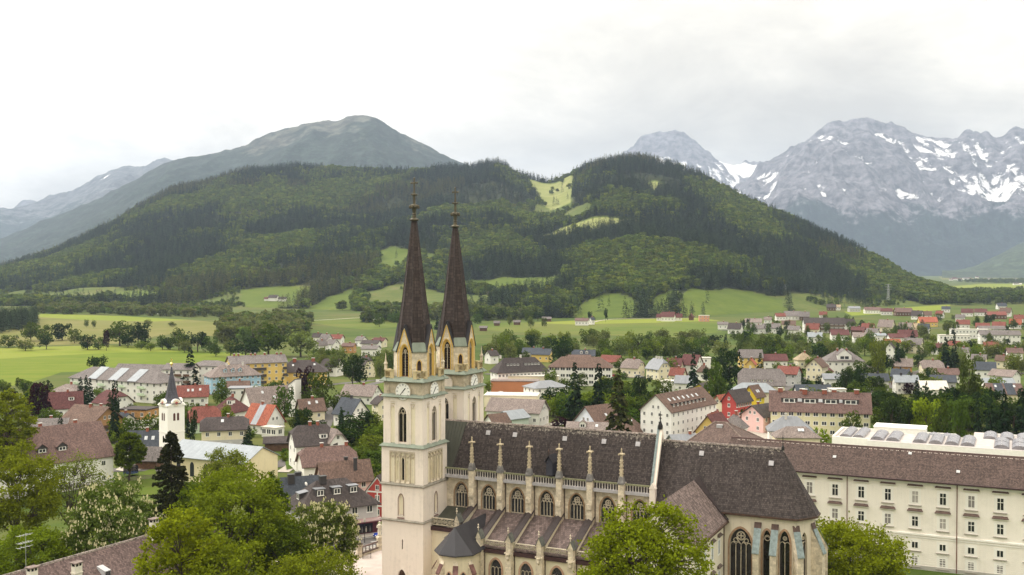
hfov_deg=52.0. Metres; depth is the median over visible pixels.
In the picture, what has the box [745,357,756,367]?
house
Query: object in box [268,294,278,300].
farmhouse
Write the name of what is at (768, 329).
broadleaf tree
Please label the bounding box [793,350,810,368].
house
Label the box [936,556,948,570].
low window
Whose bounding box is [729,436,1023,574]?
abbey wing
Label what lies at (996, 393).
broadleaf tree
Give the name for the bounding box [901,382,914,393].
bush
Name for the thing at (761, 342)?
willow tree
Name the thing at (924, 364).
house
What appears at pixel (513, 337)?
willow tree
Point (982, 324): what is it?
house
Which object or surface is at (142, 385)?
apartment block
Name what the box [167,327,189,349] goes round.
broadleaf tree
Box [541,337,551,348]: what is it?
willow tree
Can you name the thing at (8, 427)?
maple tree
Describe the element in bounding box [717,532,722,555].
sacristy window
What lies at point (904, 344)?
willow tree
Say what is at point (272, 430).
house
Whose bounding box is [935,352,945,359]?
willow tree
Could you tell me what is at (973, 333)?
apartment block
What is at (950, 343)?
house
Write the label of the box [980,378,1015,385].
house
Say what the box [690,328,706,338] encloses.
willow tree
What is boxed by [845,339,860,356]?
willow tree
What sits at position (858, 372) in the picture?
broadleaf tree
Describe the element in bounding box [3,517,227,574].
courtyard building
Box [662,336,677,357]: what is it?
willow tree
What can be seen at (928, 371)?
thuja
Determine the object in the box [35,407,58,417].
broadleaf tree
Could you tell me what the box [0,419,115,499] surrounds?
rectory
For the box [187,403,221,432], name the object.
house
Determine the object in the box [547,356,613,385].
school
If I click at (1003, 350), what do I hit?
willow tree
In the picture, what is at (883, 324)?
house
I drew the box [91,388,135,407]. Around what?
house
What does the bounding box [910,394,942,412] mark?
broadleaf tree
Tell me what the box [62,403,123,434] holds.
house
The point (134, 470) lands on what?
trampoline
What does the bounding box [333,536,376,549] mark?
street
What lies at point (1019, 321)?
house
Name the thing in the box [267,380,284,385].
broadleaf tree
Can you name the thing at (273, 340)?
broadleaf tree
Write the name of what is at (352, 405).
house
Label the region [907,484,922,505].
tall window
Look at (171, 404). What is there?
parish church
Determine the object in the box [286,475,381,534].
shop house
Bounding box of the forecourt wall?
[362,541,378,555]
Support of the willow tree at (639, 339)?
on the ground at (350, 334)
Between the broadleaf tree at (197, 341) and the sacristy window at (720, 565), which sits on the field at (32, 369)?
the broadleaf tree at (197, 341)
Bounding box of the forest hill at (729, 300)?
[2,163,954,317]
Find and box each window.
[352,507,357,514]
[367,505,372,512]
[456,483,466,505]
[483,486,494,509]
[491,560,500,574]
[511,489,523,512]
[521,564,531,574]
[541,492,552,515]
[552,568,561,574]
[571,495,583,518]
[601,498,614,521]
[633,501,646,522]
[710,538,716,561]
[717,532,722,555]
[717,563,722,574]
[731,528,750,574]
[763,531,769,574]
[780,531,789,574]
[802,475,816,496]
[802,534,805,574]
[827,477,842,498]
[827,500,841,521]
[853,479,868,500]
[853,503,868,523]
[880,481,895,503]
[880,505,894,526]
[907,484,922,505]
[907,508,922,529]
[909,539,920,551]
[909,553,920,567]
[935,486,950,508]
[935,510,950,532]
[936,541,948,554]
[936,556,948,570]
[963,488,979,511]
[963,513,978,535]
[964,544,977,557]
[964,559,976,573]
[992,491,1008,513]
[992,516,1008,538]
[993,547,1006,560]
[994,562,1005,574]
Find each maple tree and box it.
[0,387,39,466]
[0,436,67,570]
[0,522,80,574]
[131,506,226,574]
[165,454,298,574]
[172,476,227,530]
[188,530,269,574]
[242,470,292,574]
[250,517,318,574]
[257,541,365,574]
[573,494,717,574]
[816,511,918,574]
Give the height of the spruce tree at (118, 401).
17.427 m
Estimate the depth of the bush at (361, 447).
297.42 m
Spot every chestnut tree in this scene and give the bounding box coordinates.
[54,471,166,557]
[113,431,147,481]
[287,496,361,570]
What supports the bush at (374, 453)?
on the ground at (350, 334)
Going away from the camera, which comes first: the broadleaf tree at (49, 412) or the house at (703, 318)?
the broadleaf tree at (49, 412)
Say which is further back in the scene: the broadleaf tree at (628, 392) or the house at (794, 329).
the house at (794, 329)
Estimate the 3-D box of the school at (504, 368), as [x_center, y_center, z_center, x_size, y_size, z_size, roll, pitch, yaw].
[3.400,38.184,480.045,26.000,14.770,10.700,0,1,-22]
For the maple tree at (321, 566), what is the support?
on the ground at (350, 334)
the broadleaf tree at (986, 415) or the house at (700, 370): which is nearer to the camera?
the broadleaf tree at (986, 415)
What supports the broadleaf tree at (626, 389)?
on the ground at (350, 334)
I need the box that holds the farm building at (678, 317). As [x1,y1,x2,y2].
[675,313,682,320]
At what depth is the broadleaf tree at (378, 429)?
324.03 m
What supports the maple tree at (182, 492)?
on the ground at (350, 334)
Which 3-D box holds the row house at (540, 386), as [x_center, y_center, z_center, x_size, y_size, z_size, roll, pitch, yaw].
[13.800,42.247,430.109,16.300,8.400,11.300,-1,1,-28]
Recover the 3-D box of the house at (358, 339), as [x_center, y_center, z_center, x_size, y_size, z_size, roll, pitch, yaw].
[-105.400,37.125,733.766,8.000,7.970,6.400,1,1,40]
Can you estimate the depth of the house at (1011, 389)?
422.67 m
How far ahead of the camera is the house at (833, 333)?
792.96 m
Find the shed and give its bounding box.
[263,436,288,450]
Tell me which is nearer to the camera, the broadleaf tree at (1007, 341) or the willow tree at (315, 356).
the willow tree at (315, 356)
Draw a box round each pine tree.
[106,392,111,407]
[756,353,763,367]
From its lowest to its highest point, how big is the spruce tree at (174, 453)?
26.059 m
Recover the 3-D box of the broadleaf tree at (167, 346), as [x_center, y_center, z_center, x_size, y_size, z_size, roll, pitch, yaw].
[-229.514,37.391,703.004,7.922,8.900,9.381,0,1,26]
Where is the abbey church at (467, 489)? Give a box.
[379,177,828,574]
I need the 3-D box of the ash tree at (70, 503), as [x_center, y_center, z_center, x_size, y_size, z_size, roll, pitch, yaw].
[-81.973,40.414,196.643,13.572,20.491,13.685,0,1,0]
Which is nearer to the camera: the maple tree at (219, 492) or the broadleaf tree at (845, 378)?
the maple tree at (219, 492)
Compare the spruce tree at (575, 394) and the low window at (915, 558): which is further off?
the spruce tree at (575, 394)
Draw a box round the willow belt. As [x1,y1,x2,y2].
[34,300,536,343]
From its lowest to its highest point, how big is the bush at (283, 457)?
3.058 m
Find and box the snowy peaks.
[732,117,1023,275]
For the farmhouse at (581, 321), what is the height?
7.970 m
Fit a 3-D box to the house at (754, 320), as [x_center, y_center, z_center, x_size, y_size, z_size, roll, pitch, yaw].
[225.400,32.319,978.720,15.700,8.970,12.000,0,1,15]
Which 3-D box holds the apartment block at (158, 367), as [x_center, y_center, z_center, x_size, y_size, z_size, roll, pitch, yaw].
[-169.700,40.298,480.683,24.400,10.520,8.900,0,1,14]
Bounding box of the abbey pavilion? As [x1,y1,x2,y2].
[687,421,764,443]
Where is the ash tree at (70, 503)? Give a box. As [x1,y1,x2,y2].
[46,448,106,525]
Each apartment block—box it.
[68,366,182,402]
[115,363,164,372]
[162,363,200,384]
[197,360,225,384]
[202,362,261,393]
[225,352,287,385]
[287,358,327,384]
[639,386,717,438]
[769,387,872,436]
[937,334,970,343]
[949,329,993,338]
[976,326,1005,329]
[977,330,1021,343]
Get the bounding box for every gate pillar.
[356,543,362,557]
[376,536,381,550]
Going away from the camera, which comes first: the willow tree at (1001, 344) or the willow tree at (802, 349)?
the willow tree at (802, 349)
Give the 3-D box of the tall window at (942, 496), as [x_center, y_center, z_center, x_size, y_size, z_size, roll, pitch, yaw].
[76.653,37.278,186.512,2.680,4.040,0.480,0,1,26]
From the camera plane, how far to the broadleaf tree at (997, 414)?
342.14 m
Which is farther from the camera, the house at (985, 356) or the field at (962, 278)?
the field at (962, 278)
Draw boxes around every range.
[0,157,172,237]
[14,200,36,207]
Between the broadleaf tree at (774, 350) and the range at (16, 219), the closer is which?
the broadleaf tree at (774, 350)
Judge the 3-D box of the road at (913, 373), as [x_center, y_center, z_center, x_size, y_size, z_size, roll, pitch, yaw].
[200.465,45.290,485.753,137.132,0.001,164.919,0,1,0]
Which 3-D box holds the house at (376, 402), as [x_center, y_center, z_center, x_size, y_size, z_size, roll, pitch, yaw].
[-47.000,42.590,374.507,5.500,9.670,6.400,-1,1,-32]
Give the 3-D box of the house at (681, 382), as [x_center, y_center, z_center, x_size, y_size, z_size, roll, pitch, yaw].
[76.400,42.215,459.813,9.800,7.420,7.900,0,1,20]
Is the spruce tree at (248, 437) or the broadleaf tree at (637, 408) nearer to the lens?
the spruce tree at (248, 437)
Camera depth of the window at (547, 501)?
170.23 m
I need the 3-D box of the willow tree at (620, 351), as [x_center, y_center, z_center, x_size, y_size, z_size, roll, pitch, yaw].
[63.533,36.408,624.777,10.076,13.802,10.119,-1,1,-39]
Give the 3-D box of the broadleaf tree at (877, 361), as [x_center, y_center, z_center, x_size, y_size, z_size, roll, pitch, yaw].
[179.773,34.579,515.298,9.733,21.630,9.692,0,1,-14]
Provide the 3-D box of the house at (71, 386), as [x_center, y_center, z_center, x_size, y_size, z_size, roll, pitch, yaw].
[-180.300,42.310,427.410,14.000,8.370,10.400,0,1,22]
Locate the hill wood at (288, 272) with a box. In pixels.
[0,151,957,317]
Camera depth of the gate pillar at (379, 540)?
200.08 m
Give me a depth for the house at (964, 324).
944.78 m
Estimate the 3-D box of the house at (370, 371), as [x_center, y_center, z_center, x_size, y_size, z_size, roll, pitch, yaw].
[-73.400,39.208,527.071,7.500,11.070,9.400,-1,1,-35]
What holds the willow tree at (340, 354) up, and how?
on the ground at (350, 334)
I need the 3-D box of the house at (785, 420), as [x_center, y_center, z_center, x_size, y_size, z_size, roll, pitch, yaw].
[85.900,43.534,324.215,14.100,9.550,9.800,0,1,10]
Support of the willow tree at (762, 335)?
on the ground at (350, 334)
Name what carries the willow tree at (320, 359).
on the ground at (350, 334)
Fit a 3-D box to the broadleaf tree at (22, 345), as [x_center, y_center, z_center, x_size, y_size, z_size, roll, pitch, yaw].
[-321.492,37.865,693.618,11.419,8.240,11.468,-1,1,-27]
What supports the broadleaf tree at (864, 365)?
on the ground at (350, 334)
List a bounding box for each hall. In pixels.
[484,392,539,406]
[490,379,539,391]
[508,374,558,381]
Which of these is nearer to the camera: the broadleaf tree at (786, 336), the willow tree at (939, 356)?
the willow tree at (939, 356)
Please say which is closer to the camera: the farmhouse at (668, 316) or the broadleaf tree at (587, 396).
the broadleaf tree at (587, 396)
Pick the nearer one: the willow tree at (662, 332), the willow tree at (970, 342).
the willow tree at (970, 342)
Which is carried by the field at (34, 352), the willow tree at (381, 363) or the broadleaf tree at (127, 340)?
the broadleaf tree at (127, 340)
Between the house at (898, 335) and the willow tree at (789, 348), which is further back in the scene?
the house at (898, 335)
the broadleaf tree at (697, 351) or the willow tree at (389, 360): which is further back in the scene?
the broadleaf tree at (697, 351)
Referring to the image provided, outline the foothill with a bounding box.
[942,243,1023,277]
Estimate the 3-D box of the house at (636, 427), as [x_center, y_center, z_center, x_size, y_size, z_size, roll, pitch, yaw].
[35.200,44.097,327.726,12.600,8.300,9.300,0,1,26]
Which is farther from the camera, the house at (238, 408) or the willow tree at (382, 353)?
the willow tree at (382, 353)
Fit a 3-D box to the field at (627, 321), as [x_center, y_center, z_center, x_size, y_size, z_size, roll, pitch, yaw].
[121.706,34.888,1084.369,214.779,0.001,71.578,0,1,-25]
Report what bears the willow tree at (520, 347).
on the ground at (350, 334)
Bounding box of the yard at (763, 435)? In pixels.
[749,431,827,442]
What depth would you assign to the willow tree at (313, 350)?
607.04 m
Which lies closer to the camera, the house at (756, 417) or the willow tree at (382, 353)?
the house at (756, 417)
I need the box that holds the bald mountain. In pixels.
[0,115,464,263]
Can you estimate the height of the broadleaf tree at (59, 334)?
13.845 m
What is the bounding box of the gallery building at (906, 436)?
[832,423,1023,456]
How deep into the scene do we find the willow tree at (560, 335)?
735.70 m
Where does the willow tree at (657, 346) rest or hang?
on the ground at (350, 334)
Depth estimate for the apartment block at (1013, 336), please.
753.21 m
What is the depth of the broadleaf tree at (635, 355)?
551.77 m
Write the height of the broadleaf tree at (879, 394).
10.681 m
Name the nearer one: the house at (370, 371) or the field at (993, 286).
the house at (370, 371)
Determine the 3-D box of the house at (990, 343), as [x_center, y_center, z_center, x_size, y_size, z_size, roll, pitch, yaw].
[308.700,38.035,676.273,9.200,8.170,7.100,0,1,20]
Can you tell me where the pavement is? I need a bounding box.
[345,532,376,539]
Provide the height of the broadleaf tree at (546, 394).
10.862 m
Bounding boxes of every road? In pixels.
[113,381,382,471]
[210,380,375,394]
[278,465,292,471]
[726,377,891,418]
[870,369,1023,392]
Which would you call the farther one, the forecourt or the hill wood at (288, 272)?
the hill wood at (288, 272)
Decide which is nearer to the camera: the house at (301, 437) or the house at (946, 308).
the house at (301, 437)
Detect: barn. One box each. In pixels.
[136,446,163,468]
[479,326,487,330]
[493,321,499,325]
[513,320,520,324]
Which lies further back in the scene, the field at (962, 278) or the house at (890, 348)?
the field at (962, 278)
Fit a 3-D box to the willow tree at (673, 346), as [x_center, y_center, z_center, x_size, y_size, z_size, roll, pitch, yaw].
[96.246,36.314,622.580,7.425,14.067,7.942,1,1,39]
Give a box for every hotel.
[802,317,845,332]
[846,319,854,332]
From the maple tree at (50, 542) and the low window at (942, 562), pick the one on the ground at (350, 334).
the maple tree at (50, 542)
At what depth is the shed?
311.10 m
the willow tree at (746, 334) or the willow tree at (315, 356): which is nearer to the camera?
the willow tree at (315, 356)
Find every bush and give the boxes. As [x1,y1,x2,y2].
[0,382,10,391]
[15,377,24,386]
[18,380,33,390]
[107,430,118,442]
[247,428,256,436]
[278,451,288,460]
[353,444,365,453]
[360,445,371,453]
[362,450,381,461]
[368,457,378,472]
[372,463,381,474]
[550,416,567,426]
[620,372,628,379]
[813,427,829,442]
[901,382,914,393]
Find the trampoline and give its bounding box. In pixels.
[123,465,137,474]
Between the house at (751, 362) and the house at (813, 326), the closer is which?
the house at (751, 362)
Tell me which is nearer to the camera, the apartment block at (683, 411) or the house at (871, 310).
the apartment block at (683, 411)
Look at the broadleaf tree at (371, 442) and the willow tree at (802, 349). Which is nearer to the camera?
the broadleaf tree at (371, 442)
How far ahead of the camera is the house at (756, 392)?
393.82 m
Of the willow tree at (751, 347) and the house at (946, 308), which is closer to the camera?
the willow tree at (751, 347)
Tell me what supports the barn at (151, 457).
on the ground at (350, 334)
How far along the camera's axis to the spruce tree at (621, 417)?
306.66 m
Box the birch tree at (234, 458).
[195,446,254,512]
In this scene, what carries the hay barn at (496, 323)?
on the ground at (350, 334)
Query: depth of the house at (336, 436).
284.15 m
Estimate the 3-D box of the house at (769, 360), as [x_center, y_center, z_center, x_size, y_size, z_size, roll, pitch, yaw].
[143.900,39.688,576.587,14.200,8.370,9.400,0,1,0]
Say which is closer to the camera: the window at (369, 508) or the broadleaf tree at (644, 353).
the window at (369, 508)
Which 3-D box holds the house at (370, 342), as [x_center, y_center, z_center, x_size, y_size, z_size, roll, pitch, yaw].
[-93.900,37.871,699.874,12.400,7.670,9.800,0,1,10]
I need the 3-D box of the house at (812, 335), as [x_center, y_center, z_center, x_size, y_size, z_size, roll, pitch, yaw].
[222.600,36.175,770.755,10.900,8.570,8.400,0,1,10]
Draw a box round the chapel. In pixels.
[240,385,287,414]
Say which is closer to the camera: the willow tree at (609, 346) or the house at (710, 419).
the house at (710, 419)
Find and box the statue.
[376,521,381,535]
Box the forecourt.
[324,550,381,574]
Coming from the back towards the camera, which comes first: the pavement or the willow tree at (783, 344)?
the willow tree at (783, 344)
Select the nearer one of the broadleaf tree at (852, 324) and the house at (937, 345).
the house at (937, 345)
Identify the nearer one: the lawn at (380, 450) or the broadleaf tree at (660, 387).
the lawn at (380, 450)
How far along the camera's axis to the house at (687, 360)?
537.65 m
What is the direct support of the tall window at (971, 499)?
in the abbey wing
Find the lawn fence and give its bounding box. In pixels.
[116,474,156,481]
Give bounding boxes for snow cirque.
[621,130,769,187]
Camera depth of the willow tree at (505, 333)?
696.18 m
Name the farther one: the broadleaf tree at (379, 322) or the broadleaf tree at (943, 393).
the broadleaf tree at (379, 322)
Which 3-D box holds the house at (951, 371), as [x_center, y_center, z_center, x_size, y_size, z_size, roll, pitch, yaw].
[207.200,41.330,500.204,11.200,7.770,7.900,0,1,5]
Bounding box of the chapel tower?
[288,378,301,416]
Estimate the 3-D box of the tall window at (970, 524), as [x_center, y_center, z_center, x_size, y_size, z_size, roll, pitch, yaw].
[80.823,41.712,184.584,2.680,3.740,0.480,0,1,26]
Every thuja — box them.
[190,410,197,439]
[925,367,930,378]
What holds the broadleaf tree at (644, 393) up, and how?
on the ground at (350, 334)
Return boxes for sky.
[0,0,1023,208]
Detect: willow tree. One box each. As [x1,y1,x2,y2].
[285,327,318,356]
[306,352,322,361]
[310,347,325,356]
[316,346,326,356]
[317,353,329,363]
[323,348,334,357]
[324,352,341,372]
[329,347,346,358]
[347,353,357,367]
[372,355,388,374]
[373,349,383,358]
[373,356,384,377]
[379,351,393,366]
[384,352,393,368]
[483,341,500,354]
[491,333,500,344]
[497,329,513,344]
[497,332,510,344]
[500,339,511,355]
[502,329,518,340]
[503,340,517,357]
[512,339,525,356]
[522,328,541,339]
[525,334,535,347]
[527,335,540,347]
[540,337,549,348]
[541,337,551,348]
[545,334,559,348]
[557,331,567,338]
[568,337,579,354]
[570,342,579,349]
[579,328,597,344]
[587,334,599,346]
[595,341,608,356]
[598,328,609,340]
[598,339,613,354]
[610,338,628,356]
[614,335,626,349]
[620,336,632,350]
[626,340,637,354]
[632,333,644,352]
[638,338,655,353]
[644,331,653,341]
[647,340,663,357]
[649,336,668,346]
[653,327,670,339]
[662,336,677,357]
[667,338,679,356]
[674,329,692,341]
[677,336,692,354]
[680,336,695,348]
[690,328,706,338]
[693,336,711,355]
[698,335,714,346]
[709,335,723,345]
[712,340,730,355]
[735,332,744,348]
[741,331,751,346]
[742,342,755,348]
[743,335,755,348]
[749,336,762,348]
[755,338,771,353]
[757,332,765,346]
[761,341,777,351]
[765,334,780,345]
[768,332,783,342]
[775,344,794,360]
[780,338,787,349]
[786,341,799,353]
[789,331,802,342]
[794,337,811,353]
[797,336,812,349]
[797,343,812,356]
[811,342,823,354]
[814,346,828,357]
[816,334,828,342]
[822,341,838,356]
[826,338,843,349]
[836,335,851,347]
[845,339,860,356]
[856,335,872,355]
[866,331,876,341]
[873,340,883,353]
[881,340,902,349]
[881,354,896,372]
[883,339,897,351]
[894,348,904,357]
[900,338,915,352]
[913,354,924,367]
[916,344,928,357]
[921,339,935,355]
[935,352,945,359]
[948,346,966,355]
[955,341,969,346]
[955,354,967,368]
[963,339,978,346]
[969,344,982,357]
[970,353,985,370]
[976,344,986,353]
[982,341,1002,357]
[993,339,1007,351]
[999,344,1014,354]
[1003,354,1021,369]
[1016,356,1023,373]
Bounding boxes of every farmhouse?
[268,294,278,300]
[575,318,588,324]
[661,311,675,320]
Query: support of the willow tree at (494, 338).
on the ground at (350, 334)
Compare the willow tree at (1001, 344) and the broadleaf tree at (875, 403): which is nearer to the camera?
the broadleaf tree at (875, 403)
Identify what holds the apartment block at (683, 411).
on the ground at (350, 334)
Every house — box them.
[48,389,83,414]
[52,381,88,395]
[62,403,123,434]
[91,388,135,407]
[120,406,158,428]
[120,410,136,426]
[127,427,158,455]
[176,382,209,405]
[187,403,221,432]
[199,413,248,444]
[216,393,248,416]
[225,378,250,387]
[228,385,262,400]
[244,401,286,433]
[261,425,284,436]
[278,471,318,514]
[286,420,337,470]
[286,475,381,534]
[295,395,326,420]
[295,441,357,475]
[312,332,321,339]
[314,456,373,490]
[315,338,327,349]
[319,332,332,340]
[321,357,343,376]
[327,338,339,349]
[327,428,348,445]
[331,333,344,344]
[331,395,371,425]
[339,382,382,404]
[341,341,356,352]
[355,335,367,346]
[355,355,375,376]
[360,338,381,349]
[360,344,380,355]
[365,473,381,516]
[370,393,382,420]
[373,336,387,346]
[483,348,498,363]
[484,412,511,422]
[485,397,550,424]
[501,409,530,424]
[521,346,533,356]
[522,380,569,399]
[530,347,552,361]
[566,355,590,356]
[566,419,611,429]
[571,348,595,356]
[573,403,616,421]
[589,316,594,324]
[601,355,622,370]
[612,417,643,432]
[620,357,645,376]
[644,356,670,379]
[656,313,660,320]
[659,379,674,391]
[666,356,683,367]
[666,430,696,440]
[668,365,687,379]
[673,375,698,390]
[682,354,702,374]
[693,382,709,392]
[693,411,728,432]
[696,362,708,380]
[698,315,709,321]
[702,357,710,367]
[714,394,724,411]
[717,321,727,329]
[720,388,753,417]
[727,322,743,333]
[727,410,749,429]
[731,382,775,402]
[737,349,763,367]
[737,366,785,390]
[739,401,770,432]
[745,317,761,326]
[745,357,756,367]
[746,384,766,404]
[750,323,764,333]
[762,322,780,333]
[763,316,771,322]
[763,352,788,367]
[765,413,814,438]
[770,426,822,441]
[774,312,785,320]
[777,364,802,385]
[781,319,795,327]
[784,310,800,319]
[787,324,801,334]
[792,382,831,391]
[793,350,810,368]
[799,312,809,319]
[805,322,820,331]
[805,356,829,380]
[807,331,822,342]
[819,311,826,317]
[821,373,840,387]
[822,348,865,373]
[826,304,835,310]
[827,388,846,391]
[829,328,849,340]
[847,305,860,311]
[851,325,865,334]
[851,331,870,342]
[861,322,875,330]
[861,371,889,389]
[863,306,880,313]
[865,327,879,336]
[874,332,885,340]
[877,318,895,331]
[880,307,892,314]
[886,332,907,341]
[886,342,895,358]
[890,367,909,383]
[891,373,918,393]
[892,357,912,372]
[893,307,912,315]
[897,328,917,337]
[898,321,914,328]
[904,338,924,352]
[910,310,923,319]
[917,316,937,326]
[917,322,929,333]
[917,358,944,373]
[917,380,948,394]
[923,311,931,316]
[929,375,956,388]
[931,342,942,353]
[932,366,959,382]
[935,310,944,317]
[941,305,950,312]
[946,341,959,347]
[955,313,965,319]
[955,346,970,359]
[956,320,969,328]
[961,309,973,316]
[970,352,987,364]
[974,308,986,315]
[974,361,996,377]
[975,322,989,327]
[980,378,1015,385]
[982,340,998,349]
[982,383,1022,402]
[984,311,1006,318]
[987,368,1021,382]
[992,321,1005,329]
[994,353,1009,368]
[995,303,1006,308]
[999,307,1012,316]
[1005,346,1023,359]
[1009,318,1021,328]
[1013,314,1023,322]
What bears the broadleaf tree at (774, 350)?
on the ground at (350, 334)
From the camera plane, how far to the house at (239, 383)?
437.84 m
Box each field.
[0,314,215,345]
[0,345,253,385]
[0,346,178,358]
[39,314,182,320]
[312,317,396,329]
[334,378,383,392]
[476,321,728,336]
[547,318,719,323]
[845,305,949,315]
[938,276,1017,279]
[953,284,1023,288]
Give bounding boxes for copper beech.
[27,382,52,416]
[102,330,109,350]
[295,365,314,397]
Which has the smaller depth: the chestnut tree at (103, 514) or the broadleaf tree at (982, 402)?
the chestnut tree at (103, 514)
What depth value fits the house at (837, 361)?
529.13 m
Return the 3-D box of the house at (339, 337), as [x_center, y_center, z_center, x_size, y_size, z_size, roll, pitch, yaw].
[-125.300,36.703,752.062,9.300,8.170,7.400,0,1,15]
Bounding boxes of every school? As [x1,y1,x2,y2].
[489,355,549,381]
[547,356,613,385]
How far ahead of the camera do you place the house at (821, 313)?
1141.07 m
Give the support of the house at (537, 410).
on the ground at (350, 334)
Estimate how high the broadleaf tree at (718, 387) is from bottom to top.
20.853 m
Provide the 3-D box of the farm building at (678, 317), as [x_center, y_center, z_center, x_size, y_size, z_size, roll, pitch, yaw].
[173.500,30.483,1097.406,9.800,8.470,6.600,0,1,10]
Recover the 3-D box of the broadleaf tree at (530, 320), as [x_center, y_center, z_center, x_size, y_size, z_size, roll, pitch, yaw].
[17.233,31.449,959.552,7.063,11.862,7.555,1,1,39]
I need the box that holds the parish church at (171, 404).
[157,358,280,485]
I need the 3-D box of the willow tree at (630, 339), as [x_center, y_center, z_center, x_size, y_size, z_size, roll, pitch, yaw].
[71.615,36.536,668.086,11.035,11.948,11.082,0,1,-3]
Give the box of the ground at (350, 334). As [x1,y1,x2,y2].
[0,276,1023,574]
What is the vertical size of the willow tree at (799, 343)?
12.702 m
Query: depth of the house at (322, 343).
685.03 m
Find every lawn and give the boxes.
[121,469,158,494]
[285,443,349,468]
[351,420,382,456]
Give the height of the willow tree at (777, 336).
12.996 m
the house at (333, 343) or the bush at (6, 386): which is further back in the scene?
the house at (333, 343)
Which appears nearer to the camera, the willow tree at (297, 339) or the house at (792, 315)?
the willow tree at (297, 339)
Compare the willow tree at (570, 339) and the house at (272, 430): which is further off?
the willow tree at (570, 339)
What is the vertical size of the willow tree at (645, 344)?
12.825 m
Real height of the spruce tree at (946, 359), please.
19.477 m
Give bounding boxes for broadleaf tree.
[0,335,19,347]
[17,338,35,350]
[20,321,41,338]
[26,389,53,413]
[35,324,52,339]
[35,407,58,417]
[37,335,53,348]
[46,409,62,417]
[51,323,71,339]
[67,328,81,342]
[79,334,95,349]
[87,355,108,366]
[91,337,106,349]
[93,387,104,396]
[103,320,135,345]
[107,417,127,435]
[118,417,141,433]
[120,335,136,347]
[126,321,151,343]
[134,340,146,347]
[137,414,158,429]
[145,342,155,350]
[152,394,163,405]
[155,334,166,348]
[159,391,165,401]
[163,337,175,349]
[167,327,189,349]
[178,338,191,351]
[184,402,196,416]
[186,331,207,351]
[201,336,217,351]
[209,342,222,355]
[212,377,230,403]
[220,402,234,416]
[223,339,237,355]
[228,338,260,354]
[248,322,287,354]
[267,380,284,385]
[271,385,295,417]
[287,408,308,427]
[292,407,312,424]
[300,371,336,411]
[327,391,349,407]
[335,423,361,443]
[337,410,378,434]
[338,354,369,383]
[357,433,382,450]
[363,411,382,431]
[363,423,382,440]
[373,314,384,326]
[387,313,396,321]
[393,313,399,322]
[472,314,482,323]
[485,380,491,391]
[497,346,505,355]
[522,350,529,356]
[524,309,533,320]
[527,316,534,327]
[532,311,542,317]
[540,395,555,415]
[541,317,546,325]
[541,385,569,398]
[541,395,564,416]
[543,368,556,380]
[548,336,573,363]
[548,397,563,418]
[551,392,587,415]
[554,391,578,418]
[556,399,591,417]
[558,378,576,389]
[570,372,587,388]
[581,389,608,403]
[599,378,617,396]
[600,348,613,356]
[602,387,613,400]
[605,392,639,407]
[606,380,642,393]
[607,389,637,402]
[611,357,626,368]
[616,396,644,418]
[622,385,634,397]
[625,399,645,422]
[626,406,640,423]
[628,349,640,358]
[631,376,647,400]
[632,404,641,419]
[634,392,656,402]
[639,345,652,357]
[641,349,651,359]
[641,390,660,401]
[651,379,673,392]
[659,346,678,357]
[660,357,677,366]
[685,348,704,356]
[701,367,715,382]
[703,358,727,397]
[711,355,725,364]
[716,346,742,384]
[722,384,732,392]
[729,331,738,339]
[748,323,756,331]
[757,347,769,353]
[765,323,771,332]
[766,346,777,353]
[772,360,782,368]
[775,326,783,336]
[783,320,789,330]
[784,329,791,340]
[801,378,812,383]
[804,325,810,336]
[805,358,813,364]
[823,322,829,331]
[835,372,861,384]
[839,369,852,391]
[840,410,862,427]
[846,379,870,392]
[847,321,855,331]
[852,360,876,372]
[855,365,867,390]
[861,374,882,389]
[861,391,906,412]
[868,376,884,391]
[869,337,887,372]
[870,391,889,404]
[870,407,887,425]
[871,386,885,392]
[878,393,908,423]
[881,396,920,421]
[896,322,902,329]
[898,404,919,424]
[907,372,927,379]
[908,388,927,397]
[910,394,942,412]
[910,395,940,431]
[917,323,923,336]
[918,324,927,338]
[918,386,962,402]
[921,367,945,379]
[923,333,930,340]
[925,376,943,380]
[926,398,950,432]
[930,334,936,342]
[932,406,961,426]
[934,313,943,320]
[937,344,944,353]
[937,391,954,401]
[942,322,951,330]
[942,398,972,436]
[954,397,993,420]
[955,398,984,430]
[956,354,984,397]
[958,392,989,399]
[960,395,998,428]
[972,316,979,325]
[980,388,1001,405]
[983,315,993,322]
[983,393,999,405]
[988,375,1004,382]
[989,406,1014,431]
[997,395,1019,405]
[997,401,1023,432]
[1002,338,1010,345]
[1008,319,1018,329]
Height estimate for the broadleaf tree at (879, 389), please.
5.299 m
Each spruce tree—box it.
[77,377,82,390]
[83,375,90,404]
[86,378,94,403]
[108,380,119,441]
[114,381,119,413]
[141,431,194,532]
[181,347,199,384]
[185,418,191,436]
[243,426,253,445]
[293,410,300,427]
[337,407,345,430]
[434,317,438,329]
[563,362,583,424]
[589,363,604,405]
[604,369,632,431]
[686,351,699,388]
[892,342,900,367]
[913,377,920,398]
[940,337,951,367]
[949,334,959,369]
[973,391,981,435]
[983,387,995,431]
[998,389,1011,433]
[1012,388,1023,434]
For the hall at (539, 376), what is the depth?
472.25 m
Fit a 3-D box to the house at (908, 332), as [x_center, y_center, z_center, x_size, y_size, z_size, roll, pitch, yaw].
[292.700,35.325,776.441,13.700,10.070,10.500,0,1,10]
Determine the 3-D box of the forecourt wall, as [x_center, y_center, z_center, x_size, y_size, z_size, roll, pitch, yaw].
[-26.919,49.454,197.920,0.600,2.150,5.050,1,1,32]
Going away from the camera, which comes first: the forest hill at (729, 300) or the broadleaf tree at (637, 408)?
the broadleaf tree at (637, 408)
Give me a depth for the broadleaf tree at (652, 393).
382.08 m
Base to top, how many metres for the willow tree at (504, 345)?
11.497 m
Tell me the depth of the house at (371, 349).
649.97 m

